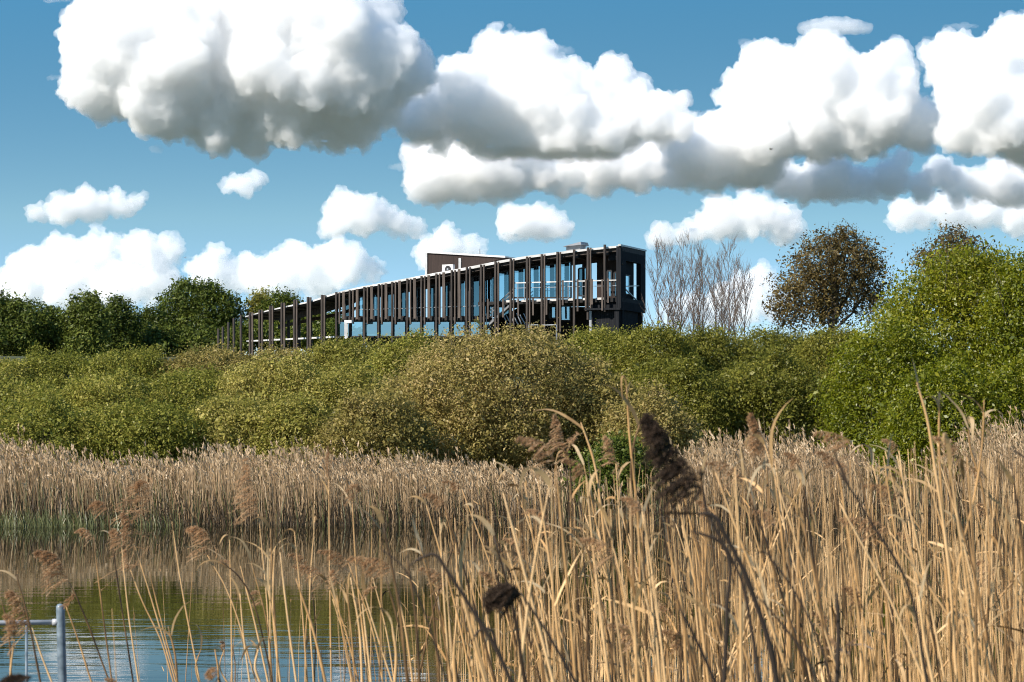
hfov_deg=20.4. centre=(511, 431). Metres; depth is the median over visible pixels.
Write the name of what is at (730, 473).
reed stalk
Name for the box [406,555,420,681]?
reed stalk
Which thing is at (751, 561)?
reed stalk
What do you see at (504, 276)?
window
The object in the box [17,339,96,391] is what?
shrub
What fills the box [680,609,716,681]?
reed stalk
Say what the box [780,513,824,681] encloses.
reed stalk
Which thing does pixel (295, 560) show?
reed stalk
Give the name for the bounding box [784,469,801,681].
reed stalk
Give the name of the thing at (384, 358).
shrub
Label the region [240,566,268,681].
reed stalk
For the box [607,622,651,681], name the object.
reed stalk
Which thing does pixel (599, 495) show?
reed stalk
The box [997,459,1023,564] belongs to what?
reed stalk
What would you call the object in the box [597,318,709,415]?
shrub
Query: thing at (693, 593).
reed stalk
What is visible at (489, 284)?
window
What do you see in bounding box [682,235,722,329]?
bare tree
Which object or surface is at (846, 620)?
reed bed
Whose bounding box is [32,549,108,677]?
reed stalk
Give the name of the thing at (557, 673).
reed stalk
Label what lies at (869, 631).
reed stalk
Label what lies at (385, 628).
reed stalk
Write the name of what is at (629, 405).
reed stalk
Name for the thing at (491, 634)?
reed stalk
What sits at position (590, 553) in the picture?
reed stalk
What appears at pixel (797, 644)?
reed stalk
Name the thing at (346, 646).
reed stalk
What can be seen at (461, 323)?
window
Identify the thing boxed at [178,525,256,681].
reed stalk
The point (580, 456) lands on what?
reed stalk
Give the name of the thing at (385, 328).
window
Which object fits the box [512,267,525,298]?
window
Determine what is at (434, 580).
reed stalk
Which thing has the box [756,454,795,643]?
reed stalk
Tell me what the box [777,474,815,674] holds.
reed stalk
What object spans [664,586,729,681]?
reed stalk
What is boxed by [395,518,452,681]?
reed stalk
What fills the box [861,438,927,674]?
reed stalk
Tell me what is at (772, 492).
reed stalk
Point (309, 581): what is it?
reed stalk
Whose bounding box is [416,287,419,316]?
window
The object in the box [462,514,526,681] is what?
reed stalk
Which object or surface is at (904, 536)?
reed stalk
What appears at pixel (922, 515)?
reed stalk
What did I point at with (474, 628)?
reed stalk
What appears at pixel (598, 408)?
shrub
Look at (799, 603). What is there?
reed stalk
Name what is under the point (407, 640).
reed stalk
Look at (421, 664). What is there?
reed stalk
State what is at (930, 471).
reed stalk
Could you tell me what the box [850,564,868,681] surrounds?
reed stalk
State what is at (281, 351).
shrub
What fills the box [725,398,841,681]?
reed stalk
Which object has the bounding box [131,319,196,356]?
thicket
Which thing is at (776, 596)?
reed stalk
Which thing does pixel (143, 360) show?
shrub
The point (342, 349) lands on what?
shrub
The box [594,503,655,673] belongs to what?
reed stalk
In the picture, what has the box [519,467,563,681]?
reed stalk
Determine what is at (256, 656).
reed stalk
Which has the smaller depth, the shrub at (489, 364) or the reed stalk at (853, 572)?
the reed stalk at (853, 572)
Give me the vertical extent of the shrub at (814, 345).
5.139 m
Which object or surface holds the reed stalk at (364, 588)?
on the ground
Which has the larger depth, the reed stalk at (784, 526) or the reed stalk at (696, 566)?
the reed stalk at (696, 566)
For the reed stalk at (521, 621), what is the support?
on the ground
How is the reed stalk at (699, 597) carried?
on the ground
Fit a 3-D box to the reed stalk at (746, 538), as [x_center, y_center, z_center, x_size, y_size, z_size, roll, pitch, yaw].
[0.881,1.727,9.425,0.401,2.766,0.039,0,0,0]
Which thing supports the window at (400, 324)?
in the long building
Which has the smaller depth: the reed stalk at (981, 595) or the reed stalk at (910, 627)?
the reed stalk at (910, 627)
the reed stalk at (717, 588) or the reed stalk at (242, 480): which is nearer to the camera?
the reed stalk at (717, 588)
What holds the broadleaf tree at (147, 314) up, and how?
on the ground
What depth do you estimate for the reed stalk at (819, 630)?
9.16 m
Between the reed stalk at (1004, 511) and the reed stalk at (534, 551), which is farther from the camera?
the reed stalk at (534, 551)
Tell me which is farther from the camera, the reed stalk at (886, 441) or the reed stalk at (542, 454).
the reed stalk at (886, 441)
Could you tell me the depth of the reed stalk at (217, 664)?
10.43 m
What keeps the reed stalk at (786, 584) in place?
on the ground
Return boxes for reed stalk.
[0,570,40,681]
[0,598,11,673]
[0,613,22,674]
[0,673,31,681]
[4,589,52,681]
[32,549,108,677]
[60,593,91,681]
[74,528,111,677]
[87,500,133,681]
[95,476,175,676]
[104,677,115,681]
[107,528,138,681]
[115,511,175,681]
[119,549,173,681]
[132,599,194,681]
[165,501,200,681]
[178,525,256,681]
[186,534,232,681]
[190,623,202,681]
[199,556,272,681]
[203,667,220,681]
[213,641,227,681]
[214,649,219,681]
[225,572,263,681]
[226,457,270,681]
[232,644,235,681]
[235,537,272,678]
[238,638,274,681]
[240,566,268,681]
[245,538,285,644]
[246,516,278,681]
[254,554,277,681]
[270,542,291,681]
[280,528,307,681]
[280,552,296,681]
[287,553,315,681]
[291,564,358,681]
[295,578,326,681]
[304,582,321,681]
[306,503,314,681]
[316,550,383,681]
[319,446,334,681]
[321,566,355,681]
[323,569,352,681]
[324,495,408,681]
[326,575,363,681]
[332,599,353,681]
[335,483,369,681]
[346,555,409,681]
[348,593,368,681]
[349,570,393,678]
[355,607,397,681]
[361,555,392,681]
[362,603,371,681]
[364,557,413,681]
[382,550,447,681]
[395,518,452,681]
[398,553,512,681]
[402,496,472,681]
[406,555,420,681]
[417,520,463,681]
[418,566,458,681]
[422,493,496,681]
[426,579,477,678]
[433,585,480,681]
[439,517,450,681]
[442,480,518,663]
[442,495,471,625]
[444,616,472,647]
[445,594,476,681]
[451,518,457,675]
[451,606,482,681]
[453,640,456,681]
[455,514,486,681]
[459,489,526,680]
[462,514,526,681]
[467,560,501,680]
[467,562,486,672]
[470,568,502,679]
[470,582,488,681]
[472,627,505,665]
[475,463,540,681]
[479,570,499,681]
[481,541,548,681]
[481,582,576,681]
[482,563,525,672]
[483,564,491,672]
[483,617,493,681]
[485,493,505,679]
[489,516,542,681]
[493,462,572,681]
[497,468,550,660]
[500,610,505,681]
[502,537,545,667]
[503,492,554,681]
[506,627,584,681]
[507,508,552,671]
[508,538,517,681]
[513,561,568,681]
[516,435,576,680]
[516,560,550,664]
[518,468,550,681]
[518,596,529,681]
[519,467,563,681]
[519,505,545,681]
[519,604,524,681]
[521,572,553,675]
[530,558,561,674]
[532,590,564,670]
[536,409,616,681]
[542,585,551,647]
[545,521,616,681]
[546,414,592,681]
[555,432,582,681]
[555,656,558,681]
[557,597,613,681]
[560,579,570,681]
[562,459,610,681]
[562,603,567,681]
[562,605,594,672]
[567,542,641,681]
[569,568,606,674]
[570,516,625,681]
[572,444,630,675]
[577,555,626,681]
[578,472,634,655]
[579,560,596,681]
[579,604,587,681]
[580,497,591,681]
[580,536,644,681]
[584,495,621,681]
[584,514,630,681]
[589,569,620,681]
[592,559,634,672]
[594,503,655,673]
[599,435,641,681]
[603,384,640,681]
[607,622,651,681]
[618,496,666,681]
[618,498,658,681]
[621,375,661,681]
[625,514,655,681]
[628,540,656,630]
[628,566,669,681]
[629,582,660,681]
[632,572,654,681]
[637,410,761,681]
[640,627,653,681]
[642,531,647,681]
[645,555,706,679]
[648,505,687,681]
[648,516,719,678]
[649,468,693,681]
[650,492,683,664]
[650,512,779,681]
[650,574,659,641]
[653,598,682,681]
[657,629,698,681]
[658,591,682,681]
[663,508,681,676]
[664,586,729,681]
[668,549,702,663]
[670,441,721,667]
[674,585,696,681]
[678,502,709,681]
[680,489,735,681]
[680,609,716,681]
[682,526,699,663]
[687,617,696,661]
[689,530,731,681]
[692,516,701,611]
[694,500,711,681]
[698,451,722,640]
[698,472,791,681]
[700,593,755,681]
[704,444,808,675]
[704,517,706,651]
[708,549,831,681]
[712,610,724,681]
[716,495,788,670]
[716,528,861,677]
[719,645,721,676]
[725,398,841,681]
[726,544,788,681]
[727,475,805,666]
[728,481,777,667]
[729,472,779,677]
[730,536,766,681]
[731,531,748,681]
[734,474,776,651]
[735,467,742,681]
[741,412,780,681]
[742,439,811,681]
[742,471,809,681]
[747,463,792,681]
[748,549,763,615]
[749,476,788,664]
[750,591,785,675]
[752,509,813,681]
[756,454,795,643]
[757,596,817,681]
[764,616,831,675]
[766,464,800,681]
[774,641,785,681]
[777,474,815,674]
[778,490,834,670]
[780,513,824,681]
[783,452,833,678]
[783,490,806,681]
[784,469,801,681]
[785,531,804,681]
[786,614,787,664]
[797,546,800,681]
[799,592,824,652]
[806,612,829,641]
[811,501,828,681]
[812,431,899,681]
[814,451,876,681]
[824,548,845,681]
[832,449,928,681]
[834,460,867,672]
[834,593,840,681]
[836,516,989,681]
[839,503,922,677]
[840,575,897,681]
[841,500,860,621]
[849,445,927,673]
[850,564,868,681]
[853,626,874,654]
[856,501,905,673]
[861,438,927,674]
[861,483,995,681]
[862,496,869,671]
[864,551,888,681]
[867,455,945,681]
[869,514,943,681]
[877,508,888,675]
[883,434,920,681]
[883,554,915,681]
[885,451,918,601]
[885,473,901,681]
[895,618,898,666]
[897,531,921,681]
[898,501,963,679]
[899,604,925,681]
[908,453,920,631]
[910,463,972,578]
[912,357,957,681]
[914,474,978,681]
[918,561,934,681]
[919,611,930,681]
[921,392,952,681]
[926,538,941,681]
[929,511,965,657]
[932,436,991,681]
[934,503,963,610]
[934,568,1023,679]
[935,509,981,681]
[937,442,993,681]
[938,389,990,681]
[941,586,983,663]
[942,433,975,681]
[942,464,997,681]
[942,610,972,677]
[946,575,967,681]
[951,393,998,679]
[959,451,1017,680]
[964,467,1021,669]
[964,558,1013,664]
[964,559,984,681]
[966,606,1020,670]
[967,457,977,681]
[968,496,1013,671]
[970,458,991,680]
[974,502,993,672]
[978,544,982,680]
[980,496,1023,567]
[982,477,997,680]
[984,566,1023,610]
[992,469,1022,681]
[992,625,1002,681]
[996,565,1023,628]
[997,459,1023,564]
[1003,512,1023,668]
[1009,448,1023,458]
[1015,474,1017,648]
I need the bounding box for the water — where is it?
[0,524,1023,681]
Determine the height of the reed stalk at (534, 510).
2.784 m
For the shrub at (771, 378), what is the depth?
101.49 m
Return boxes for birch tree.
[50,285,116,356]
[100,290,146,355]
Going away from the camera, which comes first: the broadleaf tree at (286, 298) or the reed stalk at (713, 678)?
the reed stalk at (713, 678)
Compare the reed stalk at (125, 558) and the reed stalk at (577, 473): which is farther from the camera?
the reed stalk at (125, 558)
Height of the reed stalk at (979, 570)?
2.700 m
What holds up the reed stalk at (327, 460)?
on the ground
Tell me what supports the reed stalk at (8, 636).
on the ground
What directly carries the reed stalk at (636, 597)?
on the ground
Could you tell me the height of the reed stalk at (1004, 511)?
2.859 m
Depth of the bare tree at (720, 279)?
148.44 m
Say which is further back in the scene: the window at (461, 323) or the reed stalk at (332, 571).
the window at (461, 323)
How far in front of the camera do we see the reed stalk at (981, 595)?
8.24 m
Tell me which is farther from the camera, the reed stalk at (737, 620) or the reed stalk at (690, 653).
the reed stalk at (737, 620)
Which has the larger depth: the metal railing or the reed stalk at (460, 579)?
the metal railing
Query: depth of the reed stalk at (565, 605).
8.15 m
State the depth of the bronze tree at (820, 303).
149.56 m
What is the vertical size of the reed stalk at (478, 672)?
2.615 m
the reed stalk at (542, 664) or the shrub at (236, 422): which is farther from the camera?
the shrub at (236, 422)
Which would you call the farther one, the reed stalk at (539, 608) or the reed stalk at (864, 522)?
the reed stalk at (539, 608)
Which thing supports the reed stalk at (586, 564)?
on the ground
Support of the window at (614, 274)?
in the long building
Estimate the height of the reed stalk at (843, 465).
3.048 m
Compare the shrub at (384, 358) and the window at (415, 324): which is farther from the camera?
the window at (415, 324)
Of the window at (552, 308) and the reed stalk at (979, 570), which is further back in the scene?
the window at (552, 308)
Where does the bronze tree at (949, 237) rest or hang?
on the ground
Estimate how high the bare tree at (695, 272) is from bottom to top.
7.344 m
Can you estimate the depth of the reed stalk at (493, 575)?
10.37 m
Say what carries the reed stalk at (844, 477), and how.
on the ground
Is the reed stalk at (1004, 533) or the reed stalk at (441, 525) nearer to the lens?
the reed stalk at (441, 525)
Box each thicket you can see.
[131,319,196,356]
[163,319,247,356]
[214,319,292,354]
[256,320,332,352]
[292,318,362,350]
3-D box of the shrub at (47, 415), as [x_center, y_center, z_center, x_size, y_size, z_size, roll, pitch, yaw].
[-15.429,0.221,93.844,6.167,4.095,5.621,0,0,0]
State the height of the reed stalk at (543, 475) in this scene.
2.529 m
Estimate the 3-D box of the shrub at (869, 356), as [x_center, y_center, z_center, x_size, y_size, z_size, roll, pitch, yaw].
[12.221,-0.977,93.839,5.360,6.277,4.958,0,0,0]
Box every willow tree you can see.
[844,233,1023,404]
[960,239,1023,388]
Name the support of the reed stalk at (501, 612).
on the ground
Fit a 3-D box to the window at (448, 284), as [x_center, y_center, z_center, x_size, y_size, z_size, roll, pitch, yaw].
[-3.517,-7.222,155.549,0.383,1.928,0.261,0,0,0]
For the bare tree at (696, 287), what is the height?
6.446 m
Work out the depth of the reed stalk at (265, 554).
10.66 m
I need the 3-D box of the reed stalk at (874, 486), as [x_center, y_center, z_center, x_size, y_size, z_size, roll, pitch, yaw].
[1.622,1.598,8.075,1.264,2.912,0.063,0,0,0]
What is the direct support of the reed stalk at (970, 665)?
on the ground
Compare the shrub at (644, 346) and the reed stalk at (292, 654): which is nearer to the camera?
the reed stalk at (292, 654)
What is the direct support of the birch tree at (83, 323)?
on the ground
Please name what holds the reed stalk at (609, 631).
on the ground
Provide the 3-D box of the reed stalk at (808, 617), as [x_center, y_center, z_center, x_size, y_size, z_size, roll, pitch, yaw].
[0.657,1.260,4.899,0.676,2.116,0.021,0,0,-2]
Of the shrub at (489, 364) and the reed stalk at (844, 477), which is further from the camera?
the shrub at (489, 364)
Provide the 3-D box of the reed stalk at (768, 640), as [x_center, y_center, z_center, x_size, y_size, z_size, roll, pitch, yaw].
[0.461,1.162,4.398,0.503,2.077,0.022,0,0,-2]
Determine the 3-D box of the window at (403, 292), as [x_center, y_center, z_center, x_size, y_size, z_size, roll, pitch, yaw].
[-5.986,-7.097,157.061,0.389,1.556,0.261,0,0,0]
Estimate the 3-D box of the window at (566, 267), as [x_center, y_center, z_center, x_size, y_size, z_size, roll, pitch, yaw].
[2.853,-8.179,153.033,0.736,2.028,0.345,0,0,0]
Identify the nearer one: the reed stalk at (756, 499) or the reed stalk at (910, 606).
the reed stalk at (910, 606)
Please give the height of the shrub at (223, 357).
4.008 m
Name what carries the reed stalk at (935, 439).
on the ground
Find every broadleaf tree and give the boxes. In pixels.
[0,282,61,355]
[18,302,65,356]
[137,302,177,347]
[153,274,247,350]
[240,285,273,323]
[254,286,303,329]
[286,309,341,328]
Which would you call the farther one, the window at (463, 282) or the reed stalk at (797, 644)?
the window at (463, 282)
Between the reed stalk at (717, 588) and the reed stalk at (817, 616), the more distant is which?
the reed stalk at (817, 616)
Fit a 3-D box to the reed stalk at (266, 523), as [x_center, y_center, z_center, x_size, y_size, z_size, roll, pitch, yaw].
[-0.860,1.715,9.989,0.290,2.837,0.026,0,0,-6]
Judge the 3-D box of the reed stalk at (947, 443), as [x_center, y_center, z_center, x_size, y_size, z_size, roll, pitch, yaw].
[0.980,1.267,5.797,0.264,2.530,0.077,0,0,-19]
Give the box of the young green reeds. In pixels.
[0,464,1019,525]
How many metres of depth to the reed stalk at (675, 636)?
6.85 m
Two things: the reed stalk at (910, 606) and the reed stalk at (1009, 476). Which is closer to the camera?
the reed stalk at (910, 606)
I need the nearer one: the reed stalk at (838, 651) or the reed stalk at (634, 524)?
the reed stalk at (838, 651)
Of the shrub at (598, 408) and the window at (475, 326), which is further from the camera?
the window at (475, 326)
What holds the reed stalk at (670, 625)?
on the ground
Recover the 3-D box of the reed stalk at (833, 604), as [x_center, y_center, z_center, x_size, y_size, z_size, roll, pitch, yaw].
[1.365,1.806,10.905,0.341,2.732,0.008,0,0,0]
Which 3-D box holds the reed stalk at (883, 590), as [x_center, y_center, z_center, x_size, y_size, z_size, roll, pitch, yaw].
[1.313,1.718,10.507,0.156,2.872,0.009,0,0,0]
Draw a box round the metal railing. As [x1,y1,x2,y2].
[0,604,66,681]
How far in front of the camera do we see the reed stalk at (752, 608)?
7.98 m
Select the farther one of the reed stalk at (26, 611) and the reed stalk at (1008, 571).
the reed stalk at (26, 611)
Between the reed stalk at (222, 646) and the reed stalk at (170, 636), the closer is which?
the reed stalk at (170, 636)
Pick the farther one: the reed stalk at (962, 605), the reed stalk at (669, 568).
the reed stalk at (669, 568)
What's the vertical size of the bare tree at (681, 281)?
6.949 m
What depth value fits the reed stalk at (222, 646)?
11.05 m
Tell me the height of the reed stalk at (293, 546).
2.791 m
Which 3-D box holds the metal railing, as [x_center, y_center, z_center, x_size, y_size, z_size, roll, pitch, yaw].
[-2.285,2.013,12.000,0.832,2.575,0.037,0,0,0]
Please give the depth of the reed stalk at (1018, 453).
5.00 m
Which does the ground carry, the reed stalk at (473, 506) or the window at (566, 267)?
the reed stalk at (473, 506)
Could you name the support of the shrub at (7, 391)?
on the ground
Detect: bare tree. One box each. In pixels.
[641,236,672,327]
[650,238,688,351]
[658,247,688,337]
[664,234,697,337]
[677,231,707,335]
[677,244,720,333]
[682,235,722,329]
[704,248,730,330]
[707,235,748,337]
[710,247,740,332]
[720,249,752,336]
[730,259,756,339]
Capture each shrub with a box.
[0,348,40,391]
[0,368,66,445]
[0,377,129,488]
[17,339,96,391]
[34,362,183,451]
[70,340,187,409]
[71,389,218,491]
[120,359,241,447]
[146,338,258,396]
[170,385,295,486]
[213,348,327,448]
[233,339,323,394]
[245,383,343,486]
[286,349,404,419]
[295,373,446,494]
[302,331,380,380]
[352,315,638,483]
[354,327,464,429]
[530,358,653,478]
[554,318,643,380]
[558,427,667,516]
[591,373,716,487]
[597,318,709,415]
[617,345,762,465]
[676,322,771,420]
[693,338,858,466]
[736,318,813,418]
[785,315,886,423]
[806,308,952,485]
[861,341,1023,499]
[957,347,1023,489]
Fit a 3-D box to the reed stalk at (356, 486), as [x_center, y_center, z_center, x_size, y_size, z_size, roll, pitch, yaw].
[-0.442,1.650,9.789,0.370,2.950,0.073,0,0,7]
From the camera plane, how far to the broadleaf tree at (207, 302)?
212.79 m
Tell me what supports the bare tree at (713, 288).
on the ground
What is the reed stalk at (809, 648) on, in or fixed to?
on the ground
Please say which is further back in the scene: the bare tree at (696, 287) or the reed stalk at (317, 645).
the bare tree at (696, 287)
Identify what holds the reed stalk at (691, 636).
on the ground
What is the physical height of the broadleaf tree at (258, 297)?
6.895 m
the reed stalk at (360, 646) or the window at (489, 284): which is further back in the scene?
the window at (489, 284)
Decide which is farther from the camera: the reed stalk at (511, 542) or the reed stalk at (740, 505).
the reed stalk at (511, 542)
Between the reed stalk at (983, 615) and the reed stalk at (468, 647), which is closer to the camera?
the reed stalk at (983, 615)
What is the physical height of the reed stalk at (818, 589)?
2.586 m
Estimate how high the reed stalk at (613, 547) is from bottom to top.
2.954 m
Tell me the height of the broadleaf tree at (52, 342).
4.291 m
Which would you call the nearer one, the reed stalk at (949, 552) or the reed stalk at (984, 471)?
the reed stalk at (984, 471)
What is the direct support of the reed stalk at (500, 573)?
on the ground
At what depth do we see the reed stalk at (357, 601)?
10.39 m
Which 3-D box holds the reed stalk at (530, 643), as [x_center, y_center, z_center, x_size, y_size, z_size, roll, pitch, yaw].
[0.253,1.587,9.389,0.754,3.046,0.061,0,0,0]
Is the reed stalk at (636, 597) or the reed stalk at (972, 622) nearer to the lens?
the reed stalk at (636, 597)
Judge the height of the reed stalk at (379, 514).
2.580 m
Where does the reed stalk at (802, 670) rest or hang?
on the ground
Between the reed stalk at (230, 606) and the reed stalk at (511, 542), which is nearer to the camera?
the reed stalk at (230, 606)
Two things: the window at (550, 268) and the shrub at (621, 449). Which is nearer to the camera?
the shrub at (621, 449)
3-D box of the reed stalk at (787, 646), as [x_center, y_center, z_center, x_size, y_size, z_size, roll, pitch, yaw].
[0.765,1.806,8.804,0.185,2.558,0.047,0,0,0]
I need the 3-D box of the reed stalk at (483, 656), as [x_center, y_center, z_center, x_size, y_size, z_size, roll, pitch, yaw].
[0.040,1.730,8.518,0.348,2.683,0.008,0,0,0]
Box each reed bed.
[112,441,1023,681]
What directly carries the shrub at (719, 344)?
on the ground
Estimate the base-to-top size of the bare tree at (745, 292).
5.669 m
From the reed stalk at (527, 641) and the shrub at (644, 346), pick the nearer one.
the reed stalk at (527, 641)
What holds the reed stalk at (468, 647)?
on the ground
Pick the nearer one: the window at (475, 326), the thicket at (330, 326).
the window at (475, 326)
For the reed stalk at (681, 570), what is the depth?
9.18 m
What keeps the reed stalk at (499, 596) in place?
on the ground
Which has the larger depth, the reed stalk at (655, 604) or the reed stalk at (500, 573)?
the reed stalk at (500, 573)
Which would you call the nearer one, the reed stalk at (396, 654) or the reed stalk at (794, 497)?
the reed stalk at (396, 654)
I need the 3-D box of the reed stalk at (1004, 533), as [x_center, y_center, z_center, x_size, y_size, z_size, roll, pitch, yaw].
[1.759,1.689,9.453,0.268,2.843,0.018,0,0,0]
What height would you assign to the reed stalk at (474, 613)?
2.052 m
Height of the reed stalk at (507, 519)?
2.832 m
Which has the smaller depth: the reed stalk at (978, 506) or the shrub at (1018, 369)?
the reed stalk at (978, 506)
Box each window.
[338,320,348,336]
[345,298,348,316]
[351,321,362,336]
[359,296,362,316]
[366,321,377,336]
[373,293,377,316]
[380,321,390,336]
[387,291,390,316]
[394,321,405,336]
[401,289,405,316]
[409,321,419,336]
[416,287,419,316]
[423,321,434,336]
[430,284,434,316]
[438,321,450,336]
[445,282,450,316]
[453,321,465,336]
[461,280,465,316]
[468,276,471,316]
[468,321,479,334]
[472,275,479,316]
[485,273,493,316]
[485,320,493,336]
[499,270,509,316]
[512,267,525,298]
[531,264,540,298]
[543,263,555,298]
[549,305,555,318]
[561,261,571,298]
[561,305,570,320]
[578,267,586,296]
[607,270,611,296]
[613,272,615,296]
[626,275,630,294]
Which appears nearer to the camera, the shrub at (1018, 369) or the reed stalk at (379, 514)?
the reed stalk at (379, 514)
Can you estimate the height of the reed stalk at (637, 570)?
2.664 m
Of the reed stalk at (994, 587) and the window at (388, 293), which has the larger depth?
the window at (388, 293)
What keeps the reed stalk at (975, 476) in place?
on the ground
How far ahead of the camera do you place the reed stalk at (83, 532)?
10.00 m
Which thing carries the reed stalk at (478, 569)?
on the ground
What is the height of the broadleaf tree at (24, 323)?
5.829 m
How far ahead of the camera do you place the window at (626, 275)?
152.37 m
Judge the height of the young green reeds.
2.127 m
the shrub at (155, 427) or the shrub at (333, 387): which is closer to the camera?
the shrub at (155, 427)
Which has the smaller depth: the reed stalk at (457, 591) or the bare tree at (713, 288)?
the reed stalk at (457, 591)
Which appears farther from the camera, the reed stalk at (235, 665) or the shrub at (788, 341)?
the shrub at (788, 341)
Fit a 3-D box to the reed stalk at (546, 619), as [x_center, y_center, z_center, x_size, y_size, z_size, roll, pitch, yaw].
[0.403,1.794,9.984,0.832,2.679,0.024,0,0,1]
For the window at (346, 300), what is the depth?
159.14 m
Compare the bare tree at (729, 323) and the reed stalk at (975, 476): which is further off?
the bare tree at (729, 323)
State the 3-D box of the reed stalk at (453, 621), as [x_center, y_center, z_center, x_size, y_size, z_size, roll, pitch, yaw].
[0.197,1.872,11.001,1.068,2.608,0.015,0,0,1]
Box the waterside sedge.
[0,507,181,527]
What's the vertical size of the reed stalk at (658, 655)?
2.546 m
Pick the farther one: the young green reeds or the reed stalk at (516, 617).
the young green reeds
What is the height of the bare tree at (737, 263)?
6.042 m
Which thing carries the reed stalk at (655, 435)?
on the ground
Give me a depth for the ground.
82.23 m
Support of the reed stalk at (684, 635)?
on the ground
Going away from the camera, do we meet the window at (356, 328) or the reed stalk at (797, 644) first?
the reed stalk at (797, 644)
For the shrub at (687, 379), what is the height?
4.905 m
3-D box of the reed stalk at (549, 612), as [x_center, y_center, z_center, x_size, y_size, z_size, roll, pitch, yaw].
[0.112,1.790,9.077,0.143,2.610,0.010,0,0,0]
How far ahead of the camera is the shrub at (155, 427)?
92.86 m
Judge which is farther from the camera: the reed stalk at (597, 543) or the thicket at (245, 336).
the thicket at (245, 336)
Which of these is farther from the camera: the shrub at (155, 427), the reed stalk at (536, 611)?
the shrub at (155, 427)
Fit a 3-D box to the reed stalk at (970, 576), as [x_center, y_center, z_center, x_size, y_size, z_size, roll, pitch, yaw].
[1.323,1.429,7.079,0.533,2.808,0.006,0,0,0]
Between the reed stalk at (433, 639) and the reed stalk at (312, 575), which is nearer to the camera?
the reed stalk at (433, 639)
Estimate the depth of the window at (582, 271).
152.67 m
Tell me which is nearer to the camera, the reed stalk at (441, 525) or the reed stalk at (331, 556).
the reed stalk at (441, 525)
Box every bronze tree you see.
[759,218,900,334]
[897,213,1003,355]
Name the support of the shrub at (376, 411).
on the ground
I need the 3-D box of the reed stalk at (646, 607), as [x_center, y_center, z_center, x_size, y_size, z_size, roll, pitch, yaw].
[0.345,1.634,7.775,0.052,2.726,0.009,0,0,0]
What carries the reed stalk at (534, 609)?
on the ground
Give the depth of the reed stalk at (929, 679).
6.81 m
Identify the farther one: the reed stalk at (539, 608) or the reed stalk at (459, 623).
the reed stalk at (459, 623)
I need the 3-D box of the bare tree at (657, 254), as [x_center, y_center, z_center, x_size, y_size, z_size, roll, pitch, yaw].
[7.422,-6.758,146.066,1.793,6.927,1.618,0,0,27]
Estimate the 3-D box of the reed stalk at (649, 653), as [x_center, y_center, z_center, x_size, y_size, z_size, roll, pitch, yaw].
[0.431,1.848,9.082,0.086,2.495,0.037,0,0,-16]
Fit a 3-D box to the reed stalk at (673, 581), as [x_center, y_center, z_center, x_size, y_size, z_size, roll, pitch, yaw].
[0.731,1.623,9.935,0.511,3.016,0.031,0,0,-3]
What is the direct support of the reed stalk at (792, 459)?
on the ground
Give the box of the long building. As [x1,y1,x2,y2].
[217,242,646,355]
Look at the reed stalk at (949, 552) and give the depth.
10.35 m
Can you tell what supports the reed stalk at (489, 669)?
on the ground
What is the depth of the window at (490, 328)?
153.64 m
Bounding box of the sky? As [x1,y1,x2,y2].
[0,0,1023,355]
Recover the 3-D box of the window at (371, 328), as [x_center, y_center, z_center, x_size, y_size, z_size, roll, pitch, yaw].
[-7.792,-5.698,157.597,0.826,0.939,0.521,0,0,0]
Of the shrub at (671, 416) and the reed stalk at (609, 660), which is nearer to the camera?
the reed stalk at (609, 660)
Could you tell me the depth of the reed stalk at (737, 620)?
9.94 m
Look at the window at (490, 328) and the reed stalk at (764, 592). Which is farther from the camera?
the window at (490, 328)
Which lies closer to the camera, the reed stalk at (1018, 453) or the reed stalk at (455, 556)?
the reed stalk at (1018, 453)
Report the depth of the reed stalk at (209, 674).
6.50 m
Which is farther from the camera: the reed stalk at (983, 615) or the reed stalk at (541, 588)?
the reed stalk at (541, 588)
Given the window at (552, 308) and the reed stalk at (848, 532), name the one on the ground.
the reed stalk at (848, 532)
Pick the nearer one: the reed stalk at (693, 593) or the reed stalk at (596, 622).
the reed stalk at (693, 593)
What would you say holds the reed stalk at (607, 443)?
on the ground
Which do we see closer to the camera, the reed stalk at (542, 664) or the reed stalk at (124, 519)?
the reed stalk at (542, 664)
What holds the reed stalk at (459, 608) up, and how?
on the ground
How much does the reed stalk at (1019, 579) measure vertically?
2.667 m
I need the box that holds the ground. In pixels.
[0,356,1019,524]
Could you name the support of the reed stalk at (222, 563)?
on the ground
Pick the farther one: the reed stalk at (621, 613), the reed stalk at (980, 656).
the reed stalk at (980, 656)
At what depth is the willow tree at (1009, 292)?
94.56 m
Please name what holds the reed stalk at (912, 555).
on the ground
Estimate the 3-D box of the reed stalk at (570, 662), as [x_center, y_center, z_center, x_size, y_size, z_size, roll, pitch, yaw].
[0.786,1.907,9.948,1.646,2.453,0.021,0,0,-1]
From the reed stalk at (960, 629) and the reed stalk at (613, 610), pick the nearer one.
the reed stalk at (960, 629)
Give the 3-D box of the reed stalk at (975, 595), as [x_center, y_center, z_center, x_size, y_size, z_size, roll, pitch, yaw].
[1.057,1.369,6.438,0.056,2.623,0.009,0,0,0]
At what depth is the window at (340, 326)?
158.98 m
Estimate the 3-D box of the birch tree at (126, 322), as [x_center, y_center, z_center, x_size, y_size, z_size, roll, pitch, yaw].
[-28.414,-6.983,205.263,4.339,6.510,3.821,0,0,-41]
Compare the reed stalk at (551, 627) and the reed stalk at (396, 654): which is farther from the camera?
the reed stalk at (551, 627)
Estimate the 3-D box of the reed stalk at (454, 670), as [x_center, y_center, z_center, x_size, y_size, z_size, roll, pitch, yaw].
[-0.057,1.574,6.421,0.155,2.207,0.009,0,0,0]
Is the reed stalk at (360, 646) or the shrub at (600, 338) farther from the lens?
the shrub at (600, 338)

